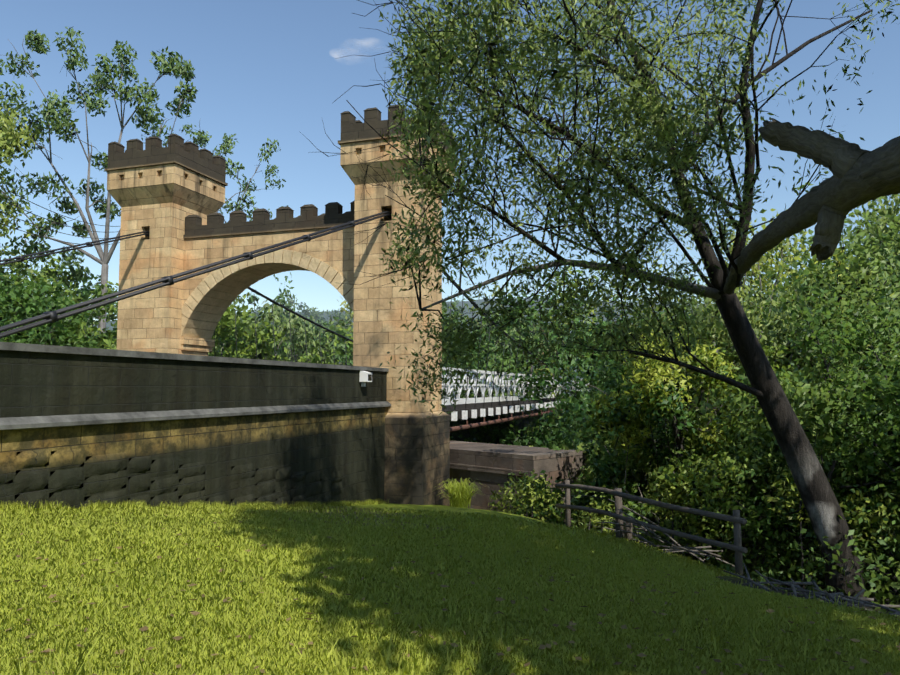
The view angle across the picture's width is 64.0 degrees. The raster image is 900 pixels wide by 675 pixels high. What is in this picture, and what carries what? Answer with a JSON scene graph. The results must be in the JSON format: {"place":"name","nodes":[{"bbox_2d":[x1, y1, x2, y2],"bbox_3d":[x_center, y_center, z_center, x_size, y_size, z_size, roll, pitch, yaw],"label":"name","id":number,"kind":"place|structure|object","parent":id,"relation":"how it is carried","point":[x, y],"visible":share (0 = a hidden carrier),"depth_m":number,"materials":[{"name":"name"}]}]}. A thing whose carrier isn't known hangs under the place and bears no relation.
{"place":"outdoors","nodes":[
{"label":"outdoors","id":0,"kind":"place"},
{"bbox_2d":[0,186,119,244],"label":"power lines","id":1,"kind":"object","parent":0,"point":[50,220],"visible":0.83,"depth_m":20.75,"materials":[{"name":"grey metal"}]},
{"bbox_2d":[104,134,227,355],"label":"bridge tower","id":2,"kind":"structure","parent":0,"point":[157,191],"depth_m":26.58,"materials":[{"name":"beige stone"}]},
{"bbox_2d":[337,39,384,61],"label":"cloud","id":3,"kind":"structure","parent":0,"point":[358,49],"depth_m":2581.89,"materials":[{"name":"white"}]},
{"bbox_2d":[338,104,456,505],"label":"bridge tower","id":4,"kind":"structure","parent":0,"point":[417,456],"depth_m":23.53,"materials":[{"name":"beige stone"}]},
{"bbox_2d":[181,200,354,351],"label":"portal arch","id":5,"kind":"structure","parent":4,"relation":"attached to","point":[216,238],"depth_m":26.01,"materials":[{"name":"stone"}]},
{"bbox_2d":[181,249,353,338],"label":"portal arch voussoirs","id":6,"kind":"structure","parent":5,"relation":"attached to","point":[233,277],"depth_m":26.57,"materials":[{"name":"beige stone"}]},
{"bbox_2d":[0,298,899,674],"bbox_3d":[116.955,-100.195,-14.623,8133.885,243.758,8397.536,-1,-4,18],"label":"ground","id":7,"kind":"structure","parent":0,"point":[502,514],"depth_m":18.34,"materials":[{"name":"green plant"}]},
{"bbox_2d":[0,95,42,273],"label":"eucalyptus tree","id":8,"kind":"object","parent":7,"relation":"on","point":[11,137],"visible":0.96,"depth_m":46.14,"materials":[{"name":"green plant"}]},
{"bbox_2d":[0,273,67,343],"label":"bushy tree","id":9,"kind":"object","parent":7,"relation":"on","point":[15,309],"visible":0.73,"depth_m":29.14,"materials":[{"name":"green plant"}]},
{"bbox_2d":[0,258,95,339],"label":"dark tree","id":10,"kind":"object","parent":7,"relation":"on","point":[44,308],"depth_m":53.06,"materials":[{"name":"green plant"}]},
{"bbox_2d":[15,291,98,347],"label":"dark tree","id":11,"kind":"object","parent":7,"relation":"on","point":[69,304],"visible":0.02,"depth_m":41.67,"materials":[{"name":"green plant"}]},
{"bbox_2d":[1,268,116,348],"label":"bushy tree","id":12,"kind":"object","parent":7,"relation":"on","point":[69,326],"visible":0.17,"depth_m":34.84,"materials":[{"name":"green plant"}]},
{"bbox_2d":[0,246,117,339],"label":"bushy tree","id":13,"kind":"object","parent":7,"relation":"on","point":[46,270],"visible":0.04,"depth_m":57.23,"materials":[{"name":"green plant"}]},
{"bbox_2d":[7,271,116,313],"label":"dark tree","id":14,"kind":"object","parent":7,"relation":"on","point":[83,290],"depth_m":61.01,"materials":[{"name":"green plant"}]},
{"bbox_2d":[60,281,118,349],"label":"bushy tree","id":15,"kind":"object","parent":7,"relation":"on","point":[110,308],"visible":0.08,"depth_m":35.96,"materials":[{"name":"green plant"}]},
{"bbox_2d":[0,26,197,332],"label":"tall eucalyptus tree","id":16,"kind":"object","parent":7,"relation":"on","point":[185,71],"visible":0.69,"depth_m":56.20,"materials":[{"name":"green plant"}]},
{"bbox_2d":[2,294,216,347],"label":"bushy tree","id":17,"kind":"object","parent":7,"relation":"on","point":[74,299],"depth_m":48.15,"materials":[{"name":"green plant"}]},
{"bbox_2d":[97,324,235,356],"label":"bushy tree","id":18,"kind":"object","parent":7,"relation":"on","point":[216,354],"depth_m":58.93,"materials":[{"name":"green plant"}]},
{"bbox_2d":[0,350,387,506],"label":"approach wall","id":19,"kind":"structure","parent":7,"relation":"on","point":[350,443],"depth_m":14.49,"materials":[{"name":"stone"}]},
{"bbox_2d":[0,448,341,507],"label":"stone blocks","id":20,"kind":"structure","parent":19,"relation":"attached to","point":[105,472],"depth_m":12.29,"materials":[{"name":"stone"}]},
{"bbox_2d":[0,342,390,430],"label":"wall coping","id":21,"kind":"object","parent":19,"relation":"on","point":[18,423],"visible":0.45,"depth_m":13.00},
{"bbox_2d":[359,370,371,386],"bbox_3d":[-2.501,1.216,21.399,0.260,0.480,0.320,-1,-4,18],"label":"security floodlight","id":22,"kind":"object","parent":19,"relation":"attached to","point":[363,378],"visible":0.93,"depth_m":21.27,"materials":[{"name":"white plastic"}]},
{"bbox_2d":[162,123,287,222],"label":"eucalyptus tree","id":23,"kind":"object","parent":7,"relation":"on","point":[224,147],"visible":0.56,"depth_m":74.25,"materials":[{"name":"green plant"}]},
{"bbox_2d":[236,306,274,327],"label":"dark tree","id":24,"kind":"object","parent":7,"relation":"on","point":[256,312],"visible":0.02,"depth_m":177.63,"materials":[{"name":"green plant"}]},
{"bbox_2d":[208,300,310,361],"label":"eucalyptus tree","id":25,"kind":"object","parent":7,"relation":"on","point":[299,336],"visible":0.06,"depth_m":62.98,"materials":[{"name":"green plant"}]},
{"bbox_2d":[217,297,305,362],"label":"eucalyptus tree","id":26,"kind":"object","parent":7,"relation":"on","point":[241,300],"visible":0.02,"depth_m":85.11,"materials":[{"name":"green plant"}]},
{"bbox_2d":[212,327,314,360],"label":"dark tree","id":27,"kind":"object","parent":7,"relation":"on","point":[258,346],"depth_m":63.51,"materials":[{"name":"green plant"}]},
{"bbox_2d":[218,317,323,354],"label":"dark tree","id":28,"kind":"object","parent":7,"relation":"on","point":[311,328],"depth_m":109.19,"materials":[{"name":"green plant"}]},
{"bbox_2d":[247,272,312,351],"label":"eucalyptus tree","id":29,"kind":"object","parent":7,"relation":"on","point":[250,300],"visible":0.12,"depth_m":97.31,"materials":[{"name":"green plant"}]},
{"bbox_2d":[208,293,352,364],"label":"bushy tree","id":30,"kind":"object","parent":7,"relation":"on","point":[226,323],"visible":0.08,"depth_m":59.59,"materials":[{"name":"green plant"}]},
{"bbox_2d":[256,299,308,330],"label":"eucalyptus tree","id":31,"kind":"object","parent":7,"relation":"on","point":[283,320],"visible":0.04,"depth_m":120.85,"materials":[{"name":"green plant"}]},
{"bbox_2d":[228,304,346,363],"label":"eucalyptus tree","id":32,"kind":"object","parent":7,"relation":"on","point":[307,339],"visible":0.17,"depth_m":63.62,"materials":[{"name":"green plant"}]},
{"bbox_2d":[278,297,316,326],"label":"eucalyptus tree","id":33,"kind":"object","parent":7,"relation":"on","point":[291,301],"visible":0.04,"depth_m":167.65,"materials":[{"name":"green plant"}]},
{"bbox_2d":[0,211,599,410],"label":"bridge cables","id":34,"kind":"object","parent":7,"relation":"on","point":[47,317],"visible":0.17,"depth_m":16.93,"materials":[{"name":"black metal"}]},
{"bbox_2d":[442,397,566,410],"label":"bridge deck","id":35,"kind":"structure","parent":34,"relation":"on","point":[468,406],"depth_m":41.51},
{"bbox_2d":[444,401,553,420],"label":"bridge deck girders","id":36,"kind":"object","parent":35,"relation":"attached to","point":[459,414],"visible":0.04,"depth_m":38.92,"materials":[{"name":"metal"}]},
{"bbox_2d":[442,367,588,420],"bbox_3d":[5.932,4.686,63.452,9.000,2.430,77.020,-1,-4,18],"label":"bridge truss","id":37,"kind":"object","parent":35,"relation":"on","point":[463,400],"visible":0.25,"depth_m":41.26,"materials":[{"name":"white metal"}]},
{"bbox_2d":[450,407,562,431],"bbox_3d":[9.487,5.997,61.189,0.220,0.545,78.680,-1,-4,18],"label":"under-deck pipe","id":38,"kind":"object","parent":37,"relation":"attached to","point":[469,426],"visible":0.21,"depth_m":38.98,"materials":[{"name":"metal"}]},
{"bbox_2d":[251,317,352,365],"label":"dark tree","id":39,"kind":"object","parent":7,"relation":"on","point":[349,356],"visible":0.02,"depth_m":78.46,"materials":[{"name":"green plant"}]},
{"bbox_2d":[297,302,339,363],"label":"dark tree","id":40,"kind":"object","parent":7,"relation":"on","point":[306,306],"depth_m":185.09,"materials":[{"name":"green plant"}]},
{"bbox_2d":[304,316,333,335],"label":"eucalyptus tree","id":41,"kind":"object","parent":7,"relation":"on","point":[320,323],"visible":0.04,"depth_m":116.57,"materials":[{"name":"green plant"}]},
{"bbox_2d":[294,302,349,357],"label":"distant trees","id":42,"kind":"object","parent":7,"relation":"on","point":[316,316],"visible":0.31,"depth_m":150.85,"materials":[{"name":"green plant"}]},
{"bbox_2d":[292,300,353,364],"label":"eucalyptus tree","id":43,"kind":"object","parent":7,"relation":"on","point":[347,312],"visible":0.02,"depth_m":85.06,"materials":[{"name":"green plant"}]},
{"bbox_2d":[334,313,352,356],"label":"eucalyptus tree","id":44,"kind":"object","parent":7,"relation":"on","point":[345,322],"visible":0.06,"depth_m":162.67,"materials":[{"name":"green plant"}]},
{"bbox_2d":[337,333,545,439],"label":"dark tree","id":45,"kind":"object","parent":7,"relation":"on","point":[487,335],"depth_m":73.34,"materials":[{"name":"green plant"}]},
{"bbox_2d":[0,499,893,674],"bbox_3d":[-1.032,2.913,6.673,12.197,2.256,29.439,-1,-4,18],"label":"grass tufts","id":46,"kind":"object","parent":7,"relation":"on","point":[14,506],"visible":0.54,"depth_m":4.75,"materials":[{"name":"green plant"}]},
{"bbox_2d":[6,506,899,674],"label":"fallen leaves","id":47,"kind":"object","parent":7,"relation":"on","point":[144,628],"visible":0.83,"depth_m":4.77,"materials":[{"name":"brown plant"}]},
{"bbox_2d":[442,298,468,322],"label":"eucalyptus tree","id":48,"kind":"object","parent":7,"relation":"on","point":[455,303],"visible":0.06,"depth_m":123.14,"materials":[{"name":"green plant"}]},
{"bbox_2d":[438,478,481,507],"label":"tussock plant","id":49,"kind":"object","parent":7,"relation":"on","point":[460,492],"visible":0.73,"depth_m":22.41,"materials":[{"name":"green plant"}]},
{"bbox_2d":[442,342,520,430],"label":"eucalyptus tree","id":50,"kind":"object","parent":7,"relation":"on","point":[494,391],"depth_m":68.67,"materials":[{"name":"green plant"}]},
{"bbox_2d":[454,319,537,378],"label":"dark tree","id":51,"kind":"object","parent":7,"relation":"on","point":[510,350],"visible":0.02,"depth_m":96.81,"materials":[{"name":"green plant"}]},
{"bbox_2d":[474,284,526,339],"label":"eucalyptus tree","id":52,"kind":"object","parent":7,"relation":"on","point":[493,294],"visible":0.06,"depth_m":95.06,"materials":[{"name":"green plant"}]},
{"bbox_2d":[442,302,561,443],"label":"bushy tree","id":53,"kind":"object","parent":7,"relation":"on","point":[445,309],"depth_m":76.50,"materials":[{"name":"green plant"}]},
{"bbox_2d":[442,322,583,444],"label":"bushy tree","id":54,"kind":"object","parent":7,"relation":"on","point":[454,434],"visible":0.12,"depth_m":57.90,"materials":[{"name":"green plant"}]},
{"bbox_2d":[442,266,587,392],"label":"tree","id":55,"kind":"object","parent":7,"relation":"on","point":[534,336],"visible":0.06,"depth_m":88.14,"materials":[{"name":"green plant"}]},
{"bbox_2d":[450,441,585,525],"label":"stone wall","id":56,"kind":"structure","parent":7,"relation":"on","point":[488,466],"depth_m":25.61,"materials":[{"name":"stone"}]},
{"bbox_2d":[442,270,625,446],"bbox_3d":[9.494,9.912,54.166,22.327,27.198,29.947,2,-4,-24],"label":"dark tree","id":57,"kind":"object","parent":7,"relation":"on","point":[494,438],"visible":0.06,"depth_m":49.04,"materials":[{"name":"green plant"}]},
{"bbox_2d":[513,472,614,532],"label":"bush","id":58,"kind":"object","parent":7,"relation":"on","point":[607,497],"visible":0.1,"depth_m":22.26,"materials":[{"name":"green plant"}]},
{"bbox_2d":[514,271,615,429],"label":"tree","id":59,"kind":"object","parent":7,"relation":"on","point":[545,330],"visible":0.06,"depth_m":65.77,"materials":[{"name":"green plant"}]},
{"bbox_2d":[548,443,600,504],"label":"bush","id":60,"kind":"object","parent":7,"relation":"on","point":[554,446],"depth_m":26.46,"materials":[{"name":"green plant"}]},
{"bbox_2d":[533,311,660,429],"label":"dark tree","id":61,"kind":"object","parent":7,"relation":"on","point":[572,392],"depth_m":64.08,"materials":[{"name":"green plant"}]},
{"bbox_2d":[300,0,899,608],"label":"tree","id":62,"kind":"object","parent":7,"relation":"on","point":[434,52],"visible":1,"depth_m":11.84,"materials":[{"name":"green plant"}]},
{"bbox_2d":[723,118,899,293],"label":"tree branch","id":63,"kind":"object","parent":62,"relation":"attached to","point":[859,177],"visible":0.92,"depth_m":6.76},
{"bbox_2d":[586,362,637,466],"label":"bushy tree","id":64,"kind":"object","parent":7,"relation":"on","point":[605,427],"visible":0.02,"depth_m":32.67,"materials":[{"name":"green plant"}]},
{"bbox_2d":[499,301,746,556],"bbox_3d":[16.286,8.926,44.281,26.795,24.080,30.814,-1,-4,18],"label":"dark tree","id":65,"kind":"object","parent":7,"relation":"on","point":[535,432],"depth_m":41.85,"materials":[{"name":"green plant"}]},
{"bbox_2d":[574,435,679,548],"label":"bush","id":66,"kind":"object","parent":7,"relation":"on","point":[636,507],"visible":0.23,"depth_m":21.80,"materials":[{"name":"green plant"}]},
{"bbox_2d":[562,426,701,551],"bbox_3d":[6.416,6.273,26.276,6.260,7.631,4.483,-1,-4,18],"label":"bush","id":67,"kind":"object","parent":7,"relation":"on","point":[588,469],"visible":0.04,"depth_m":25.31,"materials":[{"name":"green plant"}]},
{"bbox_2d":[555,480,747,575],"bbox_3d":[4.171,4.065,15.469,0.642,1.579,6.116,2,-4,-24],"label":"timber fence","id":68,"kind":"object","parent":7,"relation":"on","point":[735,519],"visible":0.83,"depth_m":14.79,"materials":[{"name":"grey wood"}]},
{"bbox_2d":[528,277,777,445],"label":"bushy tree","id":69,"kind":"object","parent":7,"relation":"on","point":[530,419],"depth_m":76.69,"materials":[{"name":"green plant"}]},
{"bbox_2d":[610,439,707,524],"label":"bush","id":70,"kind":"object","parent":7,"relation":"on","point":[649,476],"visible":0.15,"depth_m":21.56,"materials":[{"name":"green plant"}]},
{"bbox_2d":[537,425,796,591],"bbox_3d":[12.570,7.734,31.134,13.647,10.656,16.549,2,-5,-31],"label":"bush","id":71,"kind":"object","parent":7,"relation":"on","point":[570,445],"depth_m":34.45,"materials":[{"name":"green plant"}]},
{"bbox_2d":[586,329,750,554],"bbox_3d":[6.085,4.083,20.805,5.096,8.590,4.933,3,-5,-32],"label":"gully tree","id":72,"kind":"object","parent":7,"relation":"on","point":[640,377],"visible":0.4,"depth_m":20.32,"materials":[{"name":"green plant"}]},
{"bbox_2d":[582,282,786,399],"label":"bushy tree","id":73,"kind":"object","parent":7,"relation":"on","point":[600,395],"depth_m":63.09,"materials":[{"name":"green plant"}]},
{"bbox_2d":[602,267,773,378],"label":"eucalyptus tree","id":74,"kind":"object","parent":7,"relation":"on","point":[676,277],"depth_m":60.91,"materials":[{"name":"green plant"}]},
{"bbox_2d":[487,469,899,612],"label":"bushes","id":75,"kind":"object","parent":7,"relation":"on","point":[684,542],"visible":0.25,"depth_m":16.37,"materials":[{"name":"green plant"}]},
{"bbox_2d":[512,346,878,574],"bbox_3d":[6.534,4.177,21.052,10.353,8.348,7.435,-1,-4,18],"label":"bush","id":76,"kind":"object","parent":7,"relation":"on","point":[665,442],"visible":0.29,"depth_m":21.08,"materials":[{"name":"green plant"}]},
{"bbox_2d":[593,305,799,531],"bbox_3d":[9.912,5.132,29.662,7.473,13.968,8.586,1,-4,-8],"label":"dark tree","id":77,"kind":"object","parent":7,"relation":"on","point":[612,374],"depth_m":31.21,"materials":[{"name":"green plant"}]},
{"bbox_2d":[599,342,815,591],"bbox_3d":[7.534,4.174,20.453,3.806,8.101,6.558,3,-5,-34],"label":"bush","id":78,"kind":"object","parent":7,"relation":"on","point":[623,454],"visible":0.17,"depth_m":20.79,"materials":[{"name":"green plant"}]},
{"bbox_2d":[623,293,791,331],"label":"dark tree","id":79,"kind":"object","parent":7,"relation":"on","point":[680,320],"depth_m":51.76,"materials":[{"name":"green plant"}]},
{"bbox_2d":[558,208,878,391],"bbox_3d":[22.935,7.672,48.338,35.869,32.795,27.934,4,-5,-41],"label":"tree","id":80,"kind":"object","parent":7,"relation":"on","point":[751,281],"visible":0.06,"depth_m":50.28,"materials":[{"name":"green plant"}]},
{"bbox_2d":[552,320,899,589],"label":"bush","id":81,"kind":"object","parent":7,"relation":"on","point":[686,392],"depth_m":34.51,"materials":[{"name":"green plant"}]},
{"bbox_2d":[562,392,892,607],"bbox_3d":[9.636,6.148,26.552,9.882,10.332,11.887,2,-4,-25],"label":"bush","id":82,"kind":"object","parent":7,"relation":"on","point":[589,457],"visible":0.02,"depth_m":26.96,"materials":[{"name":"green plant"}]},
{"bbox_2d":[624,171,899,603],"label":"bushy tree","id":83,"kind":"object","parent":7,"relation":"on","point":[855,278],"visible":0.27,"depth_m":20.14,"materials":[{"name":"green plant"}]},
{"bbox_2d":[628,216,896,581],"bbox_3d":[10.402,3.250,23.973,7.986,16.298,7.379,3,-5,-32],"label":"eucalyptus tree","id":84,"kind":"object","parent":7,"relation":"on","point":[780,248],"visible":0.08,"depth_m":25.64,"materials":[{"name":"green plant"}]},
{"bbox_2d":[644,281,894,596],"bbox_3d":[10.043,5.030,23.656,8.528,13.691,8.846,3,-5,-37],"label":"eucalyptus tree","id":85,"kind":"object","parent":7,"relation":"on","point":[767,339],"visible":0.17,"depth_m":22.62,"materials":[{"name":"green plant"}]},
{"bbox_2d":[648,338,895,601],"bbox_3d":[8.007,3.894,18.562,5.740,8.043,8.128,-4,-5,42],"label":"bush","id":86,"kind":"object","parent":7,"relation":"on","point":[709,528],"visible":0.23,"depth_m":16.86,"materials":[{"name":"green plant"}]},
{"bbox_2d":[652,391,894,600],"bbox_3d":[13.332,6.468,32.178,17.422,14.655,11.584,-6,-8,58],"label":"bush","id":87,"kind":"object","parent":7,"relation":"on","point":[876,553],"depth_m":24.13,"materials":[{"name":"green plant"}]},
{"bbox_2d":[665,252,899,563],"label":"dark tree","id":88,"kind":"object","parent":7,"relation":"on","point":[890,384],"visible":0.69,"depth_m":14.85,"materials":[{"name":"green plant"}]},
{"bbox_2d":[690,264,897,389],"bbox_3d":[25.326,9.113,42.343,33.392,27.950,26.860,1,-4,-12],"label":"dark tree","id":89,"kind":"object","parent":7,"relation":"on","point":[790,296],"depth_m":45.57,"materials":[{"name":"green plant"}]},
{"bbox_2d":[693,298,899,609],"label":"bushy tree","id":90,"kind":"object","parent":7,"relation":"on","point":[762,485],"visible":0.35,"depth_m":15.45,"materials":[{"name":"green plant"}]},
{"bbox_2d":[707,257,899,611],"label":"bushy tree","id":91,"kind":"object","parent":7,"relation":"on","point":[872,568],"visible":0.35,"depth_m":14.15,"materials":[{"name":"green plant"}]},
{"bbox_2d":[707,207,899,331],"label":"bushy tree","id":92,"kind":"object","parent":7,"relation":"on","point":[808,242],"depth_m":63.97,"materials":[{"name":"green plant"}]},
{"bbox_2d":[722,312,890,590],"bbox_3d":[18.320,6.365,30.800,15.204,16.187,30.637,-1,-4,18],"label":"bush","id":93,"kind":"object","parent":7,"relation":"on","point":[881,550],"depth_m":24.43,"materials":[{"name":"green plant"}]},
{"bbox_2d":[763,194,899,402],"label":"eucalyptus tree","id":94,"kind":"object","parent":7,"relation":"on","point":[883,209],"visible":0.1,"depth_m":27.80,"materials":[{"name":"green plant"}]},
{"bbox_2d":[788,252,899,371],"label":"eucalyptus tree","id":95,"kind":"object","parent":7,"relation":"on","point":[897,270],"depth_m":30.22,"materials":[{"name":"green plant"}]},
{"bbox_2d":[854,202,899,276],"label":"dark tree","id":96,"kind":"object","parent":7,"relation":"on","point":[892,229],"depth_m":61.65,"materials":[{"name":"green plant"}]},
{"bbox_2d":[857,217,899,288],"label":"eucalyptus tree","id":97,"kind":"object","parent":7,"relation":"on","point":[886,247],"visible":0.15,"depth_m":36.74,"materials":[{"name":"green plant"}]},
{"bbox_2d":[0,0,899,320],"label":"sky","id":98,"kind":"structure","parent":0,"point":[264,69],"materials":[{"name":"blue"}]},
{"bbox_2d":[533,323,551,374],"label":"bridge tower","id":99,"kind":"structure","parent":0,"point":[543,352],"depth_m":101.82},
{"bbox_2d":[588,499,899,616],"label":"fallen sticks","id":100,"kind":"object","parent":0,"point":[677,547],"visible":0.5,"depth_m":10.80,"materials":[{"name":"brown wood"}]}
]}

